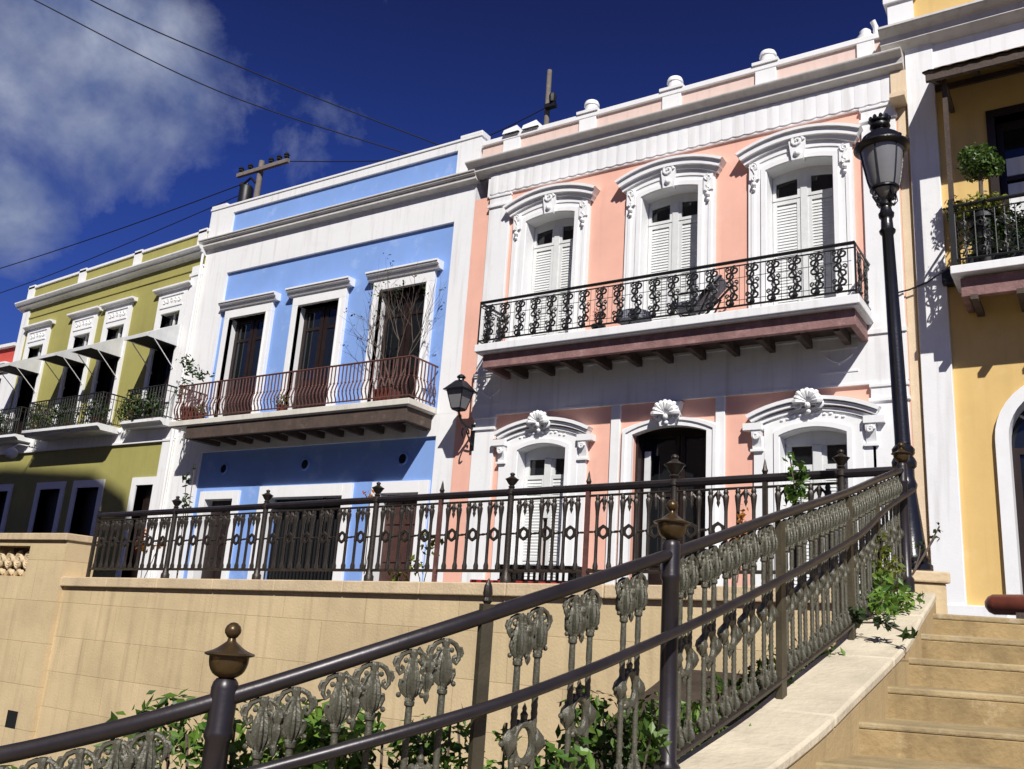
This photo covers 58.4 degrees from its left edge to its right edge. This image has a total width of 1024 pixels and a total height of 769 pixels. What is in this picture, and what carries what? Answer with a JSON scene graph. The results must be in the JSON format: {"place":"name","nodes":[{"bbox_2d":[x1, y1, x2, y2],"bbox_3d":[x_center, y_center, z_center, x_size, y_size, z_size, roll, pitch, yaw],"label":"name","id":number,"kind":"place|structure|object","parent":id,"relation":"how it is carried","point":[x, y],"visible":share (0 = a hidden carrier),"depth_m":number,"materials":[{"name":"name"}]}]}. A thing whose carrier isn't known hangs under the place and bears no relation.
{"place":"outdoors","nodes":[
{"label":"outdoors","id":0,"kind":"place"},
{"bbox_2d":[0,228,209,577],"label":"green house","id":1,"kind":"structure","parent":0,"point":[115,331],"depth_m":26.43,"materials":[{"name":"green paint"}]},
{"bbox_2d":[0,410,10,434],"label":"balcony plant","id":2,"kind":"object","parent":1,"relation":"on","point":[4,423],"visible":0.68,"depth_m":28.26,"materials":[{"name":"green plant"}]},
{"bbox_2d":[0,484,13,532],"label":"door","id":3,"kind":"structure","parent":1,"relation":"in","point":[5,499],"depth_m":27.75,"materials":[{"name":"white paint"}]},
{"bbox_2d":[5,444,36,458],"bbox_3d":[-14.545,2.016,27.138,0.340,0.492,0.876,-6,-18,32],"label":"globe lamp","id":4,"kind":"object","parent":1,"relation":"attached to","point":[11,453],"visible":1,"depth_m":26.82,"materials":[{"name":"white glass"}]},
{"bbox_2d":[0,319,55,434],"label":"window","id":5,"kind":"structure","parent":1,"relation":"in","point":[39,333],"depth_m":28.90,"materials":[{"name":"white paint"}]},
{"bbox_2d":[25,403,53,429],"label":"balcony plant","id":6,"kind":"object","parent":1,"relation":"on","point":[36,417],"visible":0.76,"depth_m":26.84,"materials":[{"name":"green plant"}]},
{"bbox_2d":[27,481,66,532],"bbox_3d":[-13.432,4.352,26.406,1.450,3.060,0.340,-6,-18,32],"label":"door","id":7,"kind":"structure","parent":1,"relation":"in","point":[54,500],"depth_m":26.72,"materials":[{"name":"white paint"}]},
{"bbox_2d":[47,399,78,426],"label":"balcony plant","id":8,"kind":"object","parent":1,"relation":"on","point":[60,414],"visible":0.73,"depth_m":26.20,"materials":[{"name":"green plant"}]},
{"bbox_2d":[37,305,102,426],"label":"window","id":9,"kind":"structure","parent":1,"relation":"in","point":[85,321],"depth_m":27.65,"materials":[{"name":"white paint"}]},
{"bbox_2d":[64,479,105,535],"bbox_3d":[-11.876,4.191,25.418,1.450,3.060,0.340,-6,-18,32],"label":"door","id":10,"kind":"structure","parent":1,"relation":"in","point":[93,498],"depth_m":25.73,"materials":[{"name":"white paint"}]},
{"bbox_2d":[81,395,111,423],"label":"balcony plant","id":11,"kind":"object","parent":1,"relation":"on","point":[101,413],"visible":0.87,"depth_m":25.37,"materials":[{"name":"green plant"}]},
{"bbox_2d":[70,296,137,425],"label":"window","id":12,"kind":"structure","parent":1,"relation":"in","point":[118,312],"depth_m":26.73,"materials":[{"name":"white paint"}]},
{"bbox_2d":[115,392,142,420],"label":"balcony plant","id":13,"kind":"object","parent":1,"relation":"on","point":[131,414],"visible":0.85,"depth_m":24.81,"materials":[{"name":"green plant"}]},
{"bbox_2d":[115,476,155,577],"bbox_3d":[-9.740,3.971,24.061,1.130,3.060,0.340,-6,-18,32],"label":"door","id":14,"kind":"structure","parent":1,"relation":"in","point":[149,491],"depth_m":24.26,"materials":[{"name":"white paint"}]},
{"bbox_2d":[133,389,167,418],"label":"balcony plant","id":15,"kind":"object","parent":1,"relation":"on","point":[149,408],"visible":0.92,"depth_m":24.42,"materials":[{"name":"green plant"}]},
{"bbox_2d":[124,280,192,418],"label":"window","id":16,"kind":"structure","parent":1,"relation":"in","point":[172,298],"depth_m":25.42,"materials":[{"name":"white paint"}]},
{"bbox_2d":[34,0,407,153],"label":"overhead cable","id":17,"kind":"object","parent":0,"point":[213,88],"visible":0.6,"depth_m":32.55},
{"bbox_2d":[236,152,289,201],"bbox_3d":[-11.519,-0.746,37.596,3.200,19.002,0.673,-6,-18,32],"label":"utility pole","id":18,"kind":"object","parent":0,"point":[246,189],"visible":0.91,"depth_m":39.88,"materials":[{"name":"brown wood"}]},
{"bbox_2d":[0,196,237,292],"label":"overhead cable","id":19,"kind":"object","parent":18,"relation":"attached to","point":[122,245],"visible":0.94,"depth_m":44.70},
{"bbox_2d":[0,185,238,268],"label":"overhead cable","id":20,"kind":"object","parent":18,"relation":"attached to","point":[125,226],"visible":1,"depth_m":44.94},
{"bbox_2d":[90,0,438,144],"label":"overhead cable","id":21,"kind":"object","parent":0,"point":[259,74],"visible":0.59,"depth_m":31.50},
{"bbox_2d":[0,0,887,344],"label":"sky","id":22,"kind":"structure","parent":0,"point":[98,137],"materials":[{"name":"blue"}]},
{"bbox_2d":[544,69,556,124],"bbox_3d":[0.782,-2.026,29.835,0.383,19.051,0.612,11,-17,-23],"label":"utility pole","id":23,"kind":"object","parent":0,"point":[550,100],"visible":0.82,"depth_m":31.96,"materials":[{"name":"brown wood"}]},
{"bbox_2d":[290,108,544,161],"bbox_3d":[-4.192,-9.367,35.647,13.107,1.671,0.040,-6,-18,32],"label":"overhead cable","id":24,"kind":"object","parent":23,"relation":"attached to","point":[384,160],"visible":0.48,"depth_m":36.23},
{"bbox_2d":[591,308,605,328],"bbox_3d":[1.621,-1.172,17.207,0.290,0.618,0.274,-6,-18,32],"label":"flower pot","id":25,"kind":"object","parent":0,"point":[597,327],"visible":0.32,"depth_m":17.11,"materials":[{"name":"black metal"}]},
{"bbox_2d":[985,594,1023,618],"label":"trough planter","id":26,"kind":"object","parent":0,"point":[1004,604],"visible":0.95,"depth_m":11.89,"materials":[{"name":"brown ceramic"}]},
{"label":"pavement","id":27,"kind":"structure","parent":0,"visible":0},
{"bbox_2d":[0,342,16,412],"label":"red house","id":28,"kind":"structure","parent":27,"relation":"on","point":[7,351],"depth_m":29.89,"materials":[{"name":"paint"}]},
{"bbox_2d":[147,130,490,581],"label":"blue house","id":29,"kind":"structure","parent":27,"relation":"on","point":[290,273],"depth_m":21.72,"materials":[{"name":"paint"}]},
{"bbox_2d":[175,354,214,420],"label":"potted shrub","id":30,"kind":"object","parent":29,"relation":"on","point":[190,368],"visible":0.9,"depth_m":23.38,"materials":[{"name":"green plant"}]},
{"bbox_2d":[193,402,211,418],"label":"potted plant","id":31,"kind":"object","parent":29,"relation":"on","point":[200,412],"visible":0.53,"depth_m":22.88,"materials":[{"name":"green plant"}]},
{"bbox_2d":[187,490,240,578],"bbox_3d":[-7.245,3.912,22.439,1.430,2.580,0.300,-6,-18,32],"label":"door","id":32,"kind":"structure","parent":29,"relation":"in","point":[207,498],"depth_m":22.57,"materials":[{"name":"white paint"}]},
{"bbox_2d":[209,291,280,417],"bbox_3d":[-6.913,-0.577,23.531,2.120,3.440,0.490,-6,-18,32],"label":"window","id":33,"kind":"structure","parent":29,"relation":"in","point":[244,345],"depth_m":23.79,"materials":[{"name":"white paint"}]},
{"bbox_2d":[272,394,292,410],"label":"potted plant","id":34,"kind":"object","parent":29,"relation":"on","point":[280,403],"visible":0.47,"depth_m":21.34,"materials":[{"name":"green plant"}]},
{"bbox_2d":[247,483,353,580],"bbox_3d":[-4.773,3.639,20.937,2.960,2.650,0.400,-6,-18,32],"label":"door","id":35,"kind":"structure","parent":29,"relation":"in","point":[294,493],"depth_m":21.05,"materials":[{"name":"white paint"}]},
{"bbox_2d":[279,276,355,409],"bbox_3d":[-4.785,-0.797,22.180,2.120,3.440,0.490,-6,-18,32],"label":"window","id":36,"kind":"structure","parent":29,"relation":"in","point":[315,335],"depth_m":22.43,"materials":[{"name":"white paint"}]},
{"bbox_2d":[339,253,445,400],"bbox_3d":[-2.845,-1.204,20.239,3.060,3.468,1.459,-6,-18,32],"label":"bare shrub","id":37,"kind":"object","parent":29,"relation":"on","point":[387,389],"visible":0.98,"depth_m":19.98,"materials":[{"name":"brown plant"}]},
{"bbox_2d":[362,480,430,581],"bbox_3d":[-2.411,3.380,19.380,1.560,2.650,0.300,-6,-18,32],"label":"door","id":38,"kind":"structure","parent":29,"relation":"in","point":[392,488],"depth_m":19.49,"materials":[{"name":"white paint"}]},
{"bbox_2d":[360,258,443,403],"bbox_3d":[-2.548,-1.027,20.759,2.120,3.440,0.490,-6,-18,32],"label":"window","id":39,"kind":"structure","parent":29,"relation":"in","point":[427,270],"depth_m":20.98,"materials":[{"name":"white paint"}]},
{"bbox_2d":[443,19,913,593],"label":"pink house","id":40,"kind":"structure","parent":27,"relation":"on","point":[751,187],"depth_m":16.91,"materials":[{"name":"paint"}]},
{"bbox_2d":[443,374,476,450],"bbox_3d":[-0.976,0.541,18.599,0.500,1.480,0.870,-6,-18,32],"label":"wall lantern","id":41,"kind":"object","parent":40,"relation":"attached to","point":[460,391],"depth_m":18.45,"materials":[{"name":"black paint"}]},
{"bbox_2d":[490,409,595,580],"bbox_3d":[0.526,2.446,17.528,2.280,3.953,0.603,-6,-18,32],"label":"window","id":42,"kind":"structure","parent":40,"relation":"in","point":[548,455],"depth_m":17.77,"materials":[{"name":"white paint"}]},
{"bbox_2d":[502,182,599,340],"bbox_3d":[0.786,-2.339,18.939,2.240,3.660,0.590,-6,-18,32],"label":"window","id":43,"kind":"structure","parent":40,"relation":"in","point":[551,237],"depth_m":19.15,"materials":[{"name":"white paint"}]},
{"bbox_2d":[618,308,651,324],"bbox_3d":[2.265,-1.118,16.821,0.663,0.402,0.674,-6,-18,32],"label":"side table","id":44,"kind":"object","parent":40,"relation":"on","point":[634,322],"visible":0.36,"depth_m":16.64,"materials":[{"name":"black metal"}]},
{"bbox_2d":[617,398,717,585],"bbox_3d":[2.813,2.224,16.221,1.840,3.922,0.843,-6,-18,32],"label":"door","id":45,"kind":"structure","parent":40,"relation":"in","point":[695,440],"depth_m":16.63,"materials":[{"name":"white paint"}]},
{"bbox_2d":[614,154,726,320],"bbox_3d":[3.032,-2.570,17.513,2.240,3.660,0.590,-6,-18,32],"label":"window","id":46,"kind":"structure","parent":40,"relation":"in","point":[670,225],"depth_m":17.74,"materials":[{"name":"white paint"}]},
{"bbox_2d":[669,274,730,316],"bbox_3d":[3.346,-1.429,16.211,0.966,0.823,0.564,-6,-18,32],"label":"lounge chair","id":47,"kind":"object","parent":40,"relation":"on","point":[720,287],"visible":0.47,"depth_m":16.13,"materials":[{"name":"black metal"}]},
{"bbox_2d":[735,122,862,307],"bbox_3d":[5.118,-2.785,16.189,2.240,3.660,0.590,-6,-18,32],"label":"window","id":48,"kind":"structure","parent":40,"relation":"in","point":[801,178],"depth_m":16.38,"materials":[{"name":"white paint"}]},
{"bbox_2d":[743,387,885,593],"bbox_3d":[4.883,1.997,14.762,2.280,3.953,0.603,-6,-18,32],"label":"window","id":49,"kind":"structure","parent":40,"relation":"in","point":[815,433],"depth_m":15.11,"materials":[{"name":"white paint"}]},
{"bbox_2d":[877,0,1023,617],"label":"yellow house","id":50,"kind":"structure","parent":27,"relation":"on","point":[957,84],"depth_m":14.24,"materials":[{"name":"paint"}]},
{"bbox_2d":[899,266,949,292],"bbox_3d":[6.555,-1.616,14.548,0.266,0.205,1.005,14,-18,-33],"label":"wall cable","id":51,"kind":"object","parent":50,"relation":"attached to","point":[925,282],"depth_m":14.65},
{"bbox_2d":[941,195,965,287],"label":"trailing plant","id":52,"kind":"object","parent":50,"relation":"on","point":[947,280],"visible":0.27,"depth_m":14.44,"materials":[{"name":"green plant"}]},
{"bbox_2d":[948,190,1010,263],"bbox_3d":[7.076,-2.351,13.838,0.862,1.212,0.487,-6,-18,32],"label":"trailing plant","id":53,"kind":"object","parent":50,"relation":"on","point":[983,205],"visible":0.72,"depth_m":13.84,"materials":[{"name":"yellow plant"}]},
{"bbox_2d":[955,142,1004,262],"bbox_3d":[7.176,-2.742,14.005,0.608,2.069,0.654,7,-16,-12],"label":"topiary","id":54,"kind":"object","parent":50,"relation":"on","point":[977,160],"visible":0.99,"depth_m":13.99,"materials":[{"name":"green plant"}]},
{"bbox_2d":[957,201,1023,259],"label":"trailing plant","id":55,"kind":"object","parent":50,"relation":"on","point":[1000,230],"visible":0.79,"depth_m":13.58,"materials":[{"name":"green plant"}]},
{"bbox_2d":[985,103,1023,248],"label":"balcony door","id":56,"kind":"structure","parent":50,"relation":"in","point":[1010,135],"depth_m":14.78,"materials":[{"name":"black glass"}]},
{"bbox_2d":[995,386,1023,617],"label":"door","id":57,"kind":"structure","parent":50,"relation":"in","point":[1009,430],"depth_m":13.46,"materials":[{"name":"white paint"}]},
{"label":"street","id":58,"kind":"structure","parent":0,"visible":0},
{"bbox_2d":[135,529,162,577],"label":"fence plant","id":59,"kind":"object","parent":58,"relation":"on","point":[142,543],"visible":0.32,"depth_m":14.00,"materials":[{"name":"green plant"}]},
{"bbox_2d":[176,464,195,577],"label":"fence plant","id":60,"kind":"object","parent":58,"relation":"on","point":[186,504],"visible":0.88,"depth_m":13.95,"materials":[{"name":"green plant"}]},
{"bbox_2d":[362,489,373,573],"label":"fence plant","id":61,"kind":"object","parent":58,"relation":"on","point":[370,495],"visible":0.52,"depth_m":11.70,"materials":[{"name":"green plant"}]},
{"bbox_2d":[388,533,443,581],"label":"fence plant","id":62,"kind":"object","parent":58,"relation":"on","point":[412,558],"visible":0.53,"depth_m":11.27,"materials":[{"name":"green plant"}]},
{"bbox_2d":[470,579,563,583],"bbox_3d":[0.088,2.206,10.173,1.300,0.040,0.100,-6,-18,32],"label":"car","id":63,"kind":"object","parent":58,"relation":"on","point":[485,581],"visible":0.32,"depth_m":10.16,"materials":[{"name":"paint"}]},
{"bbox_2d":[497,564,591,581],"bbox_3d":[0.375,2.313,10.392,1.030,0.483,0.425,-6,-18,32],"label":"bench","id":64,"kind":"object","parent":58,"relation":"on","point":[520,576],"visible":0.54,"depth_m":10.24,"materials":[{"name":"brown wood"}]},
{"bbox_2d":[676,591,1023,768],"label":"stone staircase","id":65,"kind":"structure","parent":58,"relation":"on","point":[942,691],"depth_m":4.51,"materials":[{"name":"beige stone"}]},
{"bbox_2d":[0,442,915,768],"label":"stair railing","id":66,"kind":"object","parent":65,"relation":"on","point":[848,518],"visible":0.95,"depth_m":3.25,"materials":[{"name":"metal"}]},
{"bbox_2d":[859,530,905,580],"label":"curb plant","id":67,"kind":"object","parent":65,"relation":"on","point":[885,553],"visible":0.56,"depth_m":6.18,"materials":[{"name":"green plant"}]},
{"bbox_2d":[848,604,917,641],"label":"curb plant","id":68,"kind":"object","parent":65,"relation":"on","point":[877,622],"visible":0.92,"depth_m":5.23,"materials":[{"name":"green plant"}]},
{"bbox_2d":[859,570,925,616],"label":"curb plant","id":69,"kind":"object","parent":65,"relation":"on","point":[895,600],"visible":0.88,"depth_m":5.83,"materials":[{"name":"green plant"}]},
{"bbox_2d":[866,569,950,613],"bbox_3d":[2.936,2.023,6.761,0.470,1.245,0.550,2,-15,8],"label":"lamp pedestal","id":70,"kind":"object","parent":58,"relation":"on","point":[935,582],"visible":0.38,"depth_m":6.63,"materials":[{"name":"beige stone"}]},
{"bbox_2d":[853,112,933,570],"bbox_3d":[3.105,-0.454,7.436,0.456,3.860,0.456,-7,-18,32],"label":"street lamp","id":71,"kind":"object","parent":70,"relation":"on","point":[881,148],"visible":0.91,"depth_m":7.54,"materials":[{"name":"black metal"}]},
{"bbox_2d":[912,522,942,573],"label":"thin sprig","id":72,"kind":"object","parent":70,"relation":"on","point":[932,537],"visible":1,"depth_m":6.68,"materials":[{"name":"green plant"}]},
{"label":"ground","id":73,"kind":"structure","parent":0,"visible":0},
{"bbox_2d":[0,533,843,768],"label":"retaining wall","id":74,"kind":"structure","parent":73,"relation":"on","point":[79,649],"depth_m":11.86,"materials":[{"name":"concrete"}]},
{"bbox_2d":[86,449,893,586],"bbox_3d":[-1.510,1.755,11.148,11.913,1.503,0.225,-6,-18,32],"label":"iron fence","id":75,"kind":"object","parent":74,"relation":"on","point":[675,467],"visible":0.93,"depth_m":10.67,"materials":[{"name":"metal"}]},
{"bbox_2d":[733,504,748,582],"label":"fence plant","id":76,"kind":"object","parent":75,"relation":"attached to","point":[742,515],"visible":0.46,"depth_m":8.70,"materials":[{"name":"green plant"}]},
{"bbox_2d":[782,451,809,564],"bbox_3d":[2.655,1.169,8.437,0.337,1.132,0.232,-6,-18,32],"label":"fence plant","id":77,"kind":"object","parent":75,"relation":"attached to","point":[799,483],"visible":0.65,"depth_m":8.50,"materials":[{"name":"green plant"}]},
{"bbox_2d":[542,670,768,768],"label":"planting bed","id":78,"kind":"object","parent":73,"relation":"on","point":[696,686],"visible":0.08,"depth_m":6.47,"materials":[{"name":"brown soil"}]},
{"bbox_2d":[0,765,17,768],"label":"bed plant","id":79,"kind":"object","parent":78,"relation":"on","point":[13,767],"visible":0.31,"depth_m":2.85,"materials":[{"name":"green plant"}]},
{"bbox_2d":[85,689,234,768],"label":"bed plant","id":80,"kind":"object","parent":78,"relation":"on","point":[180,727],"visible":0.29,"depth_m":3.02,"materials":[{"name":"green plant"}]},
{"bbox_2d":[155,694,302,768],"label":"bed plant","id":81,"kind":"object","parent":78,"relation":"on","point":[199,746],"visible":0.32,"depth_m":2.79,"materials":[{"name":"green plant"}]},
{"bbox_2d":[234,699,361,768],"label":"bed plant","id":82,"kind":"object","parent":78,"relation":"on","point":[316,725],"visible":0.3,"depth_m":2.82,"materials":[{"name":"green plant"}]},
{"bbox_2d":[296,708,385,768],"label":"bed plant","id":83,"kind":"object","parent":78,"relation":"on","point":[360,724],"visible":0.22,"depth_m":2.95,"materials":[{"name":"green plant"}]},
{"bbox_2d":[342,716,453,768],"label":"bed plant","id":84,"kind":"object","parent":78,"relation":"on","point":[444,765],"visible":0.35,"depth_m":3.05,"materials":[{"name":"green plant"}]},
{"bbox_2d":[390,713,469,768],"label":"bed plant","id":85,"kind":"object","parent":78,"relation":"on","point":[446,735],"visible":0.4,"depth_m":3.13,"materials":[{"name":"green plant"}]},
{"bbox_2d":[428,704,563,768],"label":"bed plant","id":86,"kind":"object","parent":78,"relation":"on","point":[458,747],"visible":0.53,"depth_m":3.19,"materials":[{"name":"green plant"}]},
{"bbox_2d":[534,728,596,768],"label":"bed plant","id":87,"kind":"object","parent":78,"relation":"on","point":[549,750],"visible":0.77,"depth_m":3.08,"materials":[{"name":"green plant"}]},
{"bbox_2d":[555,684,672,768],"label":"bed plant","id":88,"kind":"object","parent":78,"relation":"on","point":[646,748],"visible":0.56,"depth_m":3.52,"materials":[{"name":"green plant"}]},
{"bbox_2d":[577,692,658,768],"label":"bed plant","id":89,"kind":"object","parent":78,"relation":"on","point":[643,715],"visible":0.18,"depth_m":3.71,"materials":[{"name":"green plant"}]},
{"bbox_2d":[632,692,707,764],"bbox_3d":[0.689,1.866,3.845,0.462,1.074,0.404,-6,-18,32],"label":"bed plant","id":90,"kind":"object","parent":78,"relation":"on","point":[695,710],"visible":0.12,"depth_m":3.95,"materials":[{"name":"green plant"}]},
{"bbox_2d":[647,699,750,766],"bbox_3d":[0.845,1.957,4.067,0.483,1.076,0.540,12,-17,-28],"label":"bed plant","id":91,"kind":"object","parent":78,"relation":"on","point":[684,713],"visible":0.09,"depth_m":4.27,"materials":[{"name":"green plant"}]},
{"bbox_2d":[706,654,793,733],"bbox_3d":[1.157,1.881,4.470,0.449,1.118,0.402,3,-15,3],"label":"bed plant","id":92,"kind":"object","parent":78,"relation":"on","point":[719,683],"visible":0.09,"depth_m":4.62,"materials":[{"name":"green plant"}]},
{"bbox_2d":[767,638,844,678],"bbox_3d":[1.582,1.929,4.982,0.499,1.097,0.532,-6,-18,32],"label":"bed plant","id":93,"kind":"object","parent":78,"relation":"on","point":[832,648],"visible":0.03,"depth_m":5.08,"materials":[{"name":"green plant"}]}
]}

